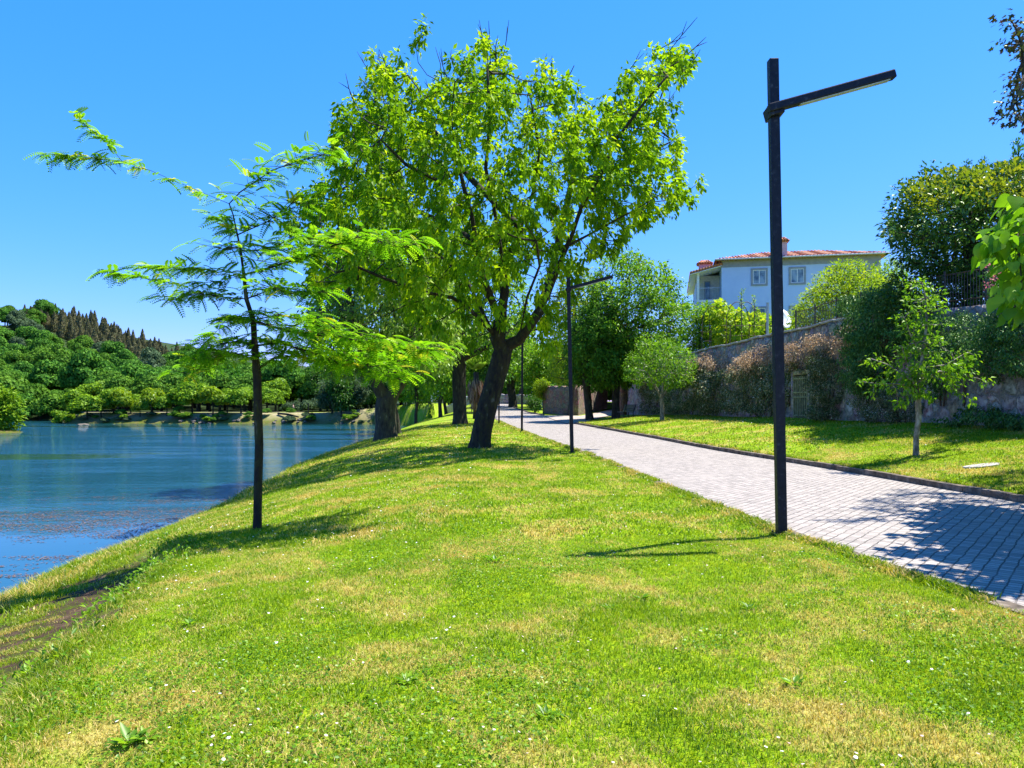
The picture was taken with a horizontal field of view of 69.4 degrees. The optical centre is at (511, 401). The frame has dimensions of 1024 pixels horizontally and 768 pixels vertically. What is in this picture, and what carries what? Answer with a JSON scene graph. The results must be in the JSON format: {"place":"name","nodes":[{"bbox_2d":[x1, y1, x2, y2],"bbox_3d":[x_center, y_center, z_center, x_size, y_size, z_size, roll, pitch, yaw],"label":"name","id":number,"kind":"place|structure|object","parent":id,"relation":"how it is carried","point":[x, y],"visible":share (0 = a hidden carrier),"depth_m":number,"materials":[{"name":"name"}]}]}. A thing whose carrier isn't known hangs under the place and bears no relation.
{"place":"outdoors","nodes":[
{"label":"outdoors","id":0,"kind":"place"},
{"bbox_2d":[0,419,406,592],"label":"water","id":1,"kind":"structure","parent":0,"point":[56,462],"depth_m":46.12,"materials":[{"name":"teal liquid"}]},
{"bbox_2d":[0,488,234,588],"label":"floating leaf litter","id":2,"kind":"object","parent":1,"relation":"on","point":[77,527],"visible":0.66,"depth_m":26.82,"materials":[{"name":"plant"}]},
{"bbox_2d":[0,325,1023,767],"bbox_3d":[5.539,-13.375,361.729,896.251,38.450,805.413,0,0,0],"label":"ground","id":3,"kind":"structure","parent":0,"point":[426,415],"depth_m":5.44,"materials":[{"name":"green plant"}]},
{"bbox_2d":[0,383,28,430],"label":"lake bush","id":4,"kind":"object","parent":3,"relation":"on","point":[8,415],"visible":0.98,"depth_m":104.39,"materials":[{"name":"green plant"}]},
{"bbox_2d":[0,350,35,366],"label":"hill tree","id":5,"kind":"object","parent":3,"relation":"on","point":[11,357],"visible":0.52,"depth_m":227.34,"materials":[{"name":"green plant"}]},
{"bbox_2d":[5,309,36,330],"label":"hill tree","id":6,"kind":"object","parent":3,"relation":"on","point":[15,319],"visible":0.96,"depth_m":274.40,"materials":[{"name":"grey plant"}]},
{"bbox_2d":[0,369,43,403],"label":"hill tree","id":7,"kind":"object","parent":3,"relation":"on","point":[9,378],"visible":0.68,"depth_m":170.40,"materials":[{"name":"green plant"}]},
{"bbox_2d":[6,393,38,417],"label":"hill tree","id":8,"kind":"object","parent":3,"relation":"on","point":[27,408],"visible":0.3,"depth_m":167.21,"materials":[{"name":"green plant"}]},
{"bbox_2d":[8,326,38,340],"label":"hill tree","id":9,"kind":"object","parent":3,"relation":"on","point":[25,333],"visible":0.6,"depth_m":261.77,"materials":[{"name":"green plant"}]},
{"bbox_2d":[26,308,46,322],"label":"hill tree","id":10,"kind":"object","parent":3,"relation":"on","point":[36,314],"visible":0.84,"depth_m":294.84,"materials":[{"name":"green plant"}]},
{"bbox_2d":[24,329,53,350],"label":"hill tree","id":11,"kind":"object","parent":3,"relation":"on","point":[39,338],"visible":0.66,"depth_m":251.74,"materials":[{"name":"green plant"}]},
{"bbox_2d":[33,299,59,316],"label":"hill tree","id":12,"kind":"object","parent":3,"relation":"on","point":[46,305],"visible":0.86,"depth_m":307.54,"materials":[{"name":"green plant"}]},
{"bbox_2d":[25,358,73,388],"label":"hill tree","id":13,"kind":"object","parent":3,"relation":"on","point":[39,370],"visible":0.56,"depth_m":184.06,"materials":[{"name":"green plant"}]},
{"bbox_2d":[29,343,71,364],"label":"hill tree","id":14,"kind":"object","parent":3,"relation":"on","point":[55,351],"visible":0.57,"depth_m":228.77,"materials":[{"name":"green plant"}]},
{"bbox_2d":[29,389,85,415],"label":"hill tree","id":15,"kind":"object","parent":3,"relation":"on","point":[47,401],"visible":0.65,"depth_m":167.06,"materials":[{"name":"green plant"}]},
{"bbox_2d":[50,409,74,422],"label":"shore tree","id":16,"kind":"object","parent":3,"relation":"on","point":[60,416],"visible":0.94,"depth_m":148.69,"materials":[{"name":"green plant"}]},
{"bbox_2d":[57,389,84,416],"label":"shore tree","id":17,"kind":"object","parent":3,"relation":"on","point":[67,397],"visible":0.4,"depth_m":151.00,"materials":[{"name":"green plant"}]},
{"bbox_2d":[65,335,93,352],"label":"hill tree","id":18,"kind":"object","parent":3,"relation":"on","point":[80,342],"visible":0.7,"depth_m":262.09,"materials":[{"name":"green plant"}]},
{"bbox_2d":[57,349,110,409],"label":"hill tree","id":19,"kind":"object","parent":3,"relation":"on","point":[76,376],"visible":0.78,"depth_m":173.99,"materials":[{"name":"green plant"}]},
{"bbox_2d":[67,394,104,417],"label":"shore tree","id":20,"kind":"object","parent":3,"relation":"on","point":[83,401],"visible":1,"depth_m":147.18,"materials":[{"name":"green plant"}]},
{"bbox_2d":[76,380,105,411],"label":"shore tree","id":21,"kind":"object","parent":3,"relation":"on","point":[89,389],"visible":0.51,"depth_m":159.53,"materials":[{"name":"green plant"}]},
{"bbox_2d":[0,525,202,740],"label":"bank weeds","id":22,"kind":"object","parent":3,"relation":"on","point":[118,589],"visible":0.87,"depth_m":6.96,"materials":[{"name":"green plant"}]},
{"bbox_2d":[94,374,132,409],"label":"shore tree","id":23,"kind":"object","parent":3,"relation":"on","point":[117,381],"visible":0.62,"depth_m":161.58,"materials":[{"name":"green plant"}]},
{"bbox_2d":[95,370,133,410],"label":"hill tree","id":24,"kind":"object","parent":3,"relation":"on","point":[103,376],"visible":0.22,"depth_m":166.81,"materials":[{"name":"green plant"}]},
{"bbox_2d":[99,340,137,358],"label":"hill tree","id":25,"kind":"object","parent":3,"relation":"on","point":[111,349],"visible":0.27,"depth_m":250.44,"materials":[{"name":"green plant"}]},
{"bbox_2d":[109,388,133,408],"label":"shore tree","id":26,"kind":"object","parent":3,"relation":"on","point":[122,397],"visible":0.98,"depth_m":148.35,"materials":[{"name":"green plant"}]},
{"bbox_2d":[110,349,137,366],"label":"hill tree","id":27,"kind":"object","parent":3,"relation":"on","point":[123,354],"visible":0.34,"depth_m":240.00,"materials":[{"name":"green plant"}]},
{"bbox_2d":[112,364,151,410],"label":"hill tree","id":28,"kind":"object","parent":3,"relation":"on","point":[131,370],"visible":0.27,"depth_m":174.56,"materials":[{"name":"green plant"}]},
{"bbox_2d":[136,347,166,367],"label":"hill tree","id":29,"kind":"object","parent":3,"relation":"on","point":[153,357],"visible":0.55,"depth_m":236.71,"materials":[{"name":"grey plant"}]},
{"bbox_2d":[140,387,164,411],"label":"shore tree","id":30,"kind":"object","parent":3,"relation":"on","point":[150,395],"visible":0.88,"depth_m":149.39,"materials":[{"name":"green plant"}]},
{"bbox_2d":[131,373,174,411],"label":"shore tree","id":31,"kind":"object","parent":3,"relation":"on","point":[152,382],"visible":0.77,"depth_m":159.73,"materials":[{"name":"green plant"}]},
{"bbox_2d":[132,368,182,411],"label":"hill tree","id":32,"kind":"object","parent":3,"relation":"on","point":[139,374],"visible":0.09,"depth_m":164.73,"materials":[{"name":"green plant"}]},
{"bbox_2d":[151,395,177,415],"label":"shore tree","id":33,"kind":"object","parent":3,"relation":"on","point":[164,402],"visible":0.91,"depth_m":148.40,"materials":[{"name":"green plant"}]},
{"bbox_2d":[161,372,184,406],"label":"shore tree","id":34,"kind":"object","parent":3,"relation":"on","point":[175,379],"visible":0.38,"depth_m":163.55,"materials":[{"name":"green plant"}]},
{"bbox_2d":[174,381,207,412],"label":"shore tree","id":35,"kind":"object","parent":3,"relation":"on","point":[187,390],"visible":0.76,"depth_m":149.48,"materials":[{"name":"green plant"}]},
{"bbox_2d":[195,385,228,414],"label":"shore tree","id":36,"kind":"object","parent":3,"relation":"on","point":[211,394],"visible":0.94,"depth_m":148.58,"materials":[{"name":"green plant"}]},
{"bbox_2d":[206,372,228,411],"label":"shore tree","id":37,"kind":"object","parent":3,"relation":"on","point":[220,381],"visible":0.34,"depth_m":163.29,"materials":[{"name":"green plant"}]},
{"bbox_2d":[219,386,252,412],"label":"shore tree","id":38,"kind":"object","parent":3,"relation":"on","point":[240,396],"visible":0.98,"depth_m":147.82,"materials":[{"name":"green plant"}]},
{"bbox_2d":[223,373,262,411],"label":"shore tree","id":39,"kind":"object","parent":3,"relation":"on","point":[246,380],"visible":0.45,"depth_m":162.03,"materials":[{"name":"green plant"}]},
{"bbox_2d":[22,106,466,529],"bbox_3d":[-3.661,-1.159,11.573,6.599,6.388,3.002,0,0,11],"label":"locust tree","id":40,"kind":"object","parent":3,"relation":"on","point":[321,358],"visible":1,"depth_m":11.16,"materials":[{"name":"green plant"}]},
{"bbox_2d":[262,387,285,412],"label":"shore tree","id":41,"kind":"object","parent":3,"relation":"on","point":[273,396],"visible":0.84,"depth_m":153.95,"materials":[{"name":"green plant"}]},
{"bbox_2d":[262,377,291,411],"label":"shore tree","id":42,"kind":"object","parent":3,"relation":"on","point":[274,384],"visible":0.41,"depth_m":163.60,"materials":[{"name":"green plant"}]},
{"bbox_2d":[261,359,304,410],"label":"hill tree","id":43,"kind":"object","parent":3,"relation":"on","point":[268,374],"visible":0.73,"depth_m":167.41,"materials":[{"name":"green plant"}]},
{"bbox_2d":[296,368,330,411],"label":"hill tree","id":44,"kind":"object","parent":3,"relation":"on","point":[307,387],"visible":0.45,"depth_m":165.24,"materials":[{"name":"green plant"}]},
{"bbox_2d":[313,376,340,413],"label":"inlet tree","id":45,"kind":"object","parent":3,"relation":"on","point":[323,401],"visible":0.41,"depth_m":148.20,"materials":[{"name":"green plant"}]},
{"bbox_2d":[323,377,358,416],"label":"inlet tree","id":46,"kind":"object","parent":3,"relation":"on","point":[342,397],"visible":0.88,"depth_m":146.32,"materials":[{"name":"green plant"}]},
{"bbox_2d":[340,377,372,408],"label":"inlet tree","id":47,"kind":"object","parent":3,"relation":"on","point":[359,391],"visible":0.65,"depth_m":148.58,"materials":[{"name":"green plant"}]},
{"bbox_2d":[297,76,470,441],"bbox_3d":[-6.800,-7.768,38.911,9.029,19.843,10.728,0,0,-16],"label":"willow tree","id":48,"kind":"object","parent":3,"relation":"on","point":[386,399],"visible":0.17,"depth_m":37.89,"materials":[{"name":"green plant"}]},
{"bbox_2d":[0,495,804,747],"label":"broadleaf weeds","id":49,"kind":"object","parent":3,"relation":"on","point":[125,730],"visible":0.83,"depth_m":3.94,"materials":[{"name":"green plant"}]},
{"bbox_2d":[382,371,437,423],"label":"broadleaf tree","id":50,"kind":"object","parent":3,"relation":"on","point":[416,395],"visible":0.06,"depth_m":99.83,"materials":[{"name":"green plant"}]},
{"bbox_2d":[396,342,469,417],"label":"broadleaf tree","id":51,"kind":"object","parent":3,"relation":"on","point":[442,394],"visible":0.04,"depth_m":85.67,"materials":[{"name":"green plant"}]},
{"bbox_2d":[386,216,538,423],"bbox_3d":[-3.534,-6.267,53.077,11.261,16.062,12.273,0,0,0],"label":"plane tree","id":52,"kind":"object","parent":3,"relation":"on","point":[458,373],"visible":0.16,"depth_m":52.53,"materials":[{"name":"green plant"}]},
{"bbox_2d":[466,357,489,418],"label":"palm tree","id":53,"kind":"object","parent":3,"relation":"on","point":[475,387],"visible":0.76,"depth_m":67.47,"materials":[{"name":"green plant"}]},
{"bbox_2d":[466,321,514,384],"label":"broadleaf tree","id":54,"kind":"object","parent":3,"relation":"on","point":[482,375],"visible":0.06,"depth_m":85.61,"materials":[{"name":"green plant"}]},
{"bbox_2d":[282,13,708,448],"bbox_3d":[-0.602,-6.044,26.069,15.614,15.689,11.254,0,0,0],"label":"box elder tree","id":55,"kind":"object","parent":3,"relation":"on","point":[502,233],"visible":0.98,"depth_m":24.13,"materials":[{"name":"green plant"}]},
{"bbox_2d":[0,425,1023,620],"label":"grass","id":56,"kind":"structure","parent":3,"relation":"on","point":[21,596],"depth_m":12.69,"materials":[{"name":"green plant"}]},
{"bbox_2d":[0,497,1023,767],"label":"clover","id":57,"kind":"object","parent":3,"relation":"on","point":[442,755],"visible":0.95,"depth_m":4.35,"materials":[{"name":"green plant"}]},
{"bbox_2d":[490,313,536,406],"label":"weeping tree","id":58,"kind":"object","parent":3,"relation":"on","point":[512,399],"visible":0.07,"depth_m":104.44,"materials":[{"name":"green plant"}]},
{"bbox_2d":[68,463,990,760],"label":"daisies","id":59,"kind":"object","parent":3,"relation":"on","point":[352,659],"visible":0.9,"depth_m":5.34,"materials":[{"name":"white plant"}]},
{"bbox_2d":[525,394,542,412],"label":"dark shrub","id":60,"kind":"object","parent":3,"relation":"on","point":[535,404],"visible":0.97,"depth_m":86.46,"materials":[{"name":"green plant"}]},
{"bbox_2d":[511,338,566,408],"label":"broadleaf tree","id":61,"kind":"object","parent":3,"relation":"on","point":[537,367],"visible":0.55,"depth_m":96.56,"materials":[{"name":"green plant"}]},
{"bbox_2d":[532,377,549,413],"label":"tree","id":62,"kind":"object","parent":3,"relation":"on","point":[539,387],"visible":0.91,"depth_m":83.98,"materials":[{"name":"green plant"}]},
{"bbox_2d":[544,256,595,415],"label":"lime tree","id":63,"kind":"object","parent":3,"relation":"on","point":[558,378],"visible":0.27,"depth_m":75.31,"materials":[{"name":"green plant"}]},
{"bbox_2d":[544,386,607,415],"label":"lane wall","id":64,"kind":"structure","parent":3,"relation":"on","point":[556,401],"depth_m":81.93,"materials":[{"name":"stone"}]},
{"bbox_2d":[544,409,611,422],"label":"lane","id":65,"kind":"structure","parent":3,"relation":"on","point":[565,419],"depth_m":69.38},
{"bbox_2d":[565,272,612,452],"bbox_3d":[2.468,-1.176,23.681,1.518,6.101,0.302,0,0,3],"label":"street lamp","id":66,"kind":"object","parent":3,"relation":"on","point":[568,288],"visible":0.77,"depth_m":23.67,"materials":[{"name":"metal"}]},
{"bbox_2d":[210,414,974,509],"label":"grass","id":67,"kind":"structure","parent":3,"relation":"on","point":[280,479],"depth_m":27.48,"materials":[{"name":"green plant"}]},
{"bbox_2d":[559,295,641,420],"bbox_3d":[7.140,-3.523,58.869,7.046,10.311,10.470,0,0,0],"label":"maple tree","id":68,"kind":"object","parent":3,"relation":"on","point":[591,374],"visible":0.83,"depth_m":56.42,"materials":[{"name":"green plant"}]},
{"bbox_2d":[582,246,697,417],"bbox_3d":[10.381,-5.516,59.120,9.707,13.877,10.979,0,0,0],"label":"maple tree","id":69,"kind":"object","parent":3,"relation":"on","point":[648,299],"visible":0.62,"depth_m":57.23,"materials":[{"name":"green plant"}]},
{"bbox_2d":[621,330,700,419],"bbox_3d":[9.192,-1.561,45.054,5.222,5.508,5.127,0,0,0],"label":"lawn tree","id":70,"kind":"object","parent":3,"relation":"on","point":[676,376],"visible":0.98,"depth_m":44.47,"materials":[{"name":"green plant"}]},
{"bbox_2d":[497,420,1023,604],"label":"edge grass","id":71,"kind":"structure","parent":3,"relation":"on","point":[960,590],"depth_m":9.59,"materials":[{"name":"green plant"}]},
{"bbox_2d":[575,422,1023,502],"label":"kerb","id":72,"kind":"structure","parent":3,"relation":"on","point":[1004,495],"depth_m":16.24,"materials":[{"name":"concrete"}]},
{"bbox_2d":[626,304,1023,427],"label":"stone wall","id":73,"kind":"structure","parent":3,"relation":"on","point":[1006,394],"depth_m":26.57,"materials":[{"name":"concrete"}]},
{"bbox_2d":[636,360,730,416],"bbox_3d":[10.836,-0.616,50.403,1.901,3.791,20.060,0,0,-4],"label":"ivy plant","id":74,"kind":"object","parent":73,"relation":"attached to","point":[702,390],"visible":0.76,"depth_m":45.52,"materials":[{"name":"green plant"}]},
{"bbox_2d":[686,350,731,378],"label":"dry creeper","id":75,"kind":"object","parent":73,"relation":"attached to","point":[708,364],"visible":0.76,"depth_m":42.83,"materials":[{"name":"brown plant"}]},
{"bbox_2d":[724,343,771,379],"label":"dry creeper","id":76,"kind":"object","parent":73,"relation":"attached to","point":[742,361],"visible":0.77,"depth_m":36.32,"materials":[{"name":"brown plant"}]},
{"bbox_2d":[716,357,790,416],"bbox_3d":[11.804,-0.736,37.394,1.508,3.485,8.713,0,0,-4],"label":"ivy plant","id":77,"kind":"object","parent":73,"relation":"attached to","point":[753,390],"visible":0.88,"depth_m":36.91,"materials":[{"name":"green plant"}]},
{"bbox_2d":[784,354,813,406],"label":"ivy plant","id":78,"kind":"object","parent":73,"relation":"attached to","point":[787,375],"visible":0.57,"depth_m":33.04,"materials":[{"name":"green plant"}]},
{"bbox_2d":[791,370,811,418],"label":"iron gate","id":79,"kind":"structure","parent":73,"relation":"attached to","point":[800,397],"depth_m":32.11,"materials":[{"name":"metal"}]},
{"bbox_2d":[784,326,842,373],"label":"dry creeper","id":80,"kind":"object","parent":73,"relation":"attached to","point":[793,348],"visible":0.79,"depth_m":30.95,"materials":[{"name":"brown plant"}]},
{"bbox_2d":[798,347,844,420],"bbox_3d":[12.389,-0.680,29.885,1.452,3.426,2.823,0,0,0],"label":"ivy plant","id":81,"kind":"object","parent":73,"relation":"attached to","point":[816,388],"visible":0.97,"depth_m":29.56,"materials":[{"name":"green plant"}]},
{"bbox_2d":[795,292,870,328],"bbox_3d":[13.145,-3.555,30.646,0.063,1.330,6.187,0,0,-4],"label":"iron railing","id":82,"kind":"object","parent":73,"relation":"on","point":[815,314],"visible":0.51,"depth_m":31.84,"materials":[{"name":"black metal"}]},
{"bbox_2d":[830,327,858,369],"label":"dry creeper","id":83,"kind":"object","parent":73,"relation":"attached to","point":[840,343],"visible":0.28,"depth_m":28.22,"materials":[{"name":"brown plant"}]},
{"bbox_2d":[833,285,917,399],"bbox_3d":[12.491,-2.084,25.970,1.975,4.163,3.668,0,0,0],"label":"ivy plant","id":84,"kind":"object","parent":73,"relation":"attached to","point":[868,344],"visible":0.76,"depth_m":25.84,"materials":[{"name":"green plant"}]},
{"bbox_2d":[841,372,924,422],"bbox_3d":[12.725,-0.225,25.940,1.137,2.317,4.851,0,0,-3],"label":"ivy plant","id":85,"kind":"object","parent":73,"relation":"attached to","point":[868,416],"visible":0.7,"depth_m":25.33,"materials":[{"name":"green plant"}]},
{"bbox_2d":[879,309,1023,405],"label":"ivy plant","id":86,"kind":"object","parent":73,"relation":"attached to","point":[989,339],"visible":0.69,"depth_m":20.34,"materials":[{"name":"green plant"}]},
{"bbox_2d":[908,266,995,311],"bbox_3d":[13.697,-3.380,22.763,0.063,1.530,4.883,0,0,-4],"label":"iron railing","id":87,"kind":"object","parent":73,"relation":"on","point":[944,275],"visible":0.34,"depth_m":22.42,"materials":[{"name":"black metal"}]},
{"bbox_2d":[763,58,896,535],"bbox_3d":[3.893,-1.177,9.103,1.518,6.101,0.302,0,0,3],"label":"street lamp","id":88,"kind":"object","parent":3,"relation":"on","point":[775,109],"visible":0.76,"depth_m":9.10,"materials":[{"name":"metal"}]},
{"bbox_2d":[855,272,994,455],"bbox_3d":[9.808,-0.890,17.732,3.476,4.462,1.725,0,0,0],"label":"young tree","id":89,"kind":"object","parent":3,"relation":"on","point":[910,384],"visible":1,"depth_m":17.64,"materials":[{"name":"green plant"}]},
{"bbox_2d":[932,404,1023,431],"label":"weed clump","id":90,"kind":"object","parent":3,"relation":"on","point":[997,414],"visible":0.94,"depth_m":20.19,"materials":[{"name":"green plant"}]},
{"bbox_2d":[970,193,1023,330],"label":"catalpa tree","id":91,"kind":"object","parent":3,"relation":"on","point":[1000,247],"visible":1,"depth_m":8.60,"materials":[{"name":"green plant"}]},
{"bbox_2d":[987,8,1023,134],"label":"copper maple tree","id":92,"kind":"object","parent":3,"relation":"on","point":[1017,78],"visible":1,"depth_m":11.61,"materials":[{"name":"brown plant"}]},
{"bbox_2d":[0,0,1023,400],"label":"sky","id":93,"kind":"structure","parent":0,"point":[187,88],"materials":[{"name":"blue"}]},
{"bbox_2d":[495,404,1023,605],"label":"path","id":94,"kind":"structure","parent":0,"point":[977,541],"depth_m":11.64,"materials":[{"name":"stone"}]},
{"bbox_2d":[495,417,1023,613],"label":"path edging","id":95,"kind":"object","parent":94,"relation":"on","point":[1005,603],"visible":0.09,"depth_m":6.04,"materials":[{"name":"concrete"}]},
{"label":"terrace ground","id":96,"kind":"structure","parent":0,"visible":0},
{"bbox_2d":[678,300,718,352],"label":"terrace bush","id":97,"kind":"object","parent":96,"relation":"on","point":[699,343],"visible":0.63,"depth_m":51.48,"materials":[{"name":"green plant"}]},
{"bbox_2d":[693,298,801,347],"bbox_3d":[16.214,-4.584,48.684,7.812,4.667,8.731,0,0,0],"label":"bush","id":98,"kind":"object","parent":96,"relation":"on","point":[727,331],"visible":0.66,"depth_m":47.50,"materials":[{"name":"plant"}]},
{"bbox_2d":[687,237,889,350],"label":"house","id":99,"kind":"structure","parent":96,"relation":"on","point":[728,279],"depth_m":59.36,"materials":[{"name":"paint"}]},
{"bbox_2d":[751,268,767,285],"bbox_3d":[19.848,-9.970,59.365,1.280,1.400,0.105,0,0,12],"label":"window","id":100,"kind":"structure","parent":99,"relation":"in","point":[759,276],"depth_m":59.35,"materials":[{"name":"white paint"}]},
{"bbox_2d":[789,266,805,284],"bbox_3d":[22.662,-9.970,58.759,1.280,1.400,0.105,0,0,12],"label":"window","id":101,"kind":"structure","parent":99,"relation":"in","point":[797,275],"depth_m":58.74,"materials":[{"name":"white paint"}]},
{"bbox_2d":[784,256,889,328],"bbox_3d":[15.934,-4.777,36.032,4.811,4.654,6.752,0,0,26],"label":"light green bush","id":102,"kind":"object","parent":96,"relation":"on","point":[825,289],"visible":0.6,"depth_m":35.14,"materials":[{"name":"green plant"}]},
{"bbox_2d":[871,253,919,292],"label":"grey green bush","id":103,"kind":"object","parent":96,"relation":"on","point":[889,272],"visible":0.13,"depth_m":39.50,"materials":[{"name":"green plant"}]},
{"bbox_2d":[876,264,998,329],"bbox_3d":[15.467,-3.458,24.508,7.182,2.467,3.159,0,0,0],"label":"dark hedge","id":104,"kind":"object","parent":96,"relation":"on","point":[896,304],"visible":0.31,"depth_m":24.03,"materials":[{"name":"green plant"}]},
{"bbox_2d":[875,154,1023,305],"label":"evergreen tree","id":105,"kind":"object","parent":96,"relation":"on","point":[966,213],"visible":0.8,"depth_m":24.10,"materials":[{"name":"green plant"}]},
{"bbox_2d":[977,263,1020,325],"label":"flowering shrub","id":106,"kind":"object","parent":96,"relation":"on","point":[991,285],"visible":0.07,"depth_m":19.69,"materials":[{"name":"green plant"}]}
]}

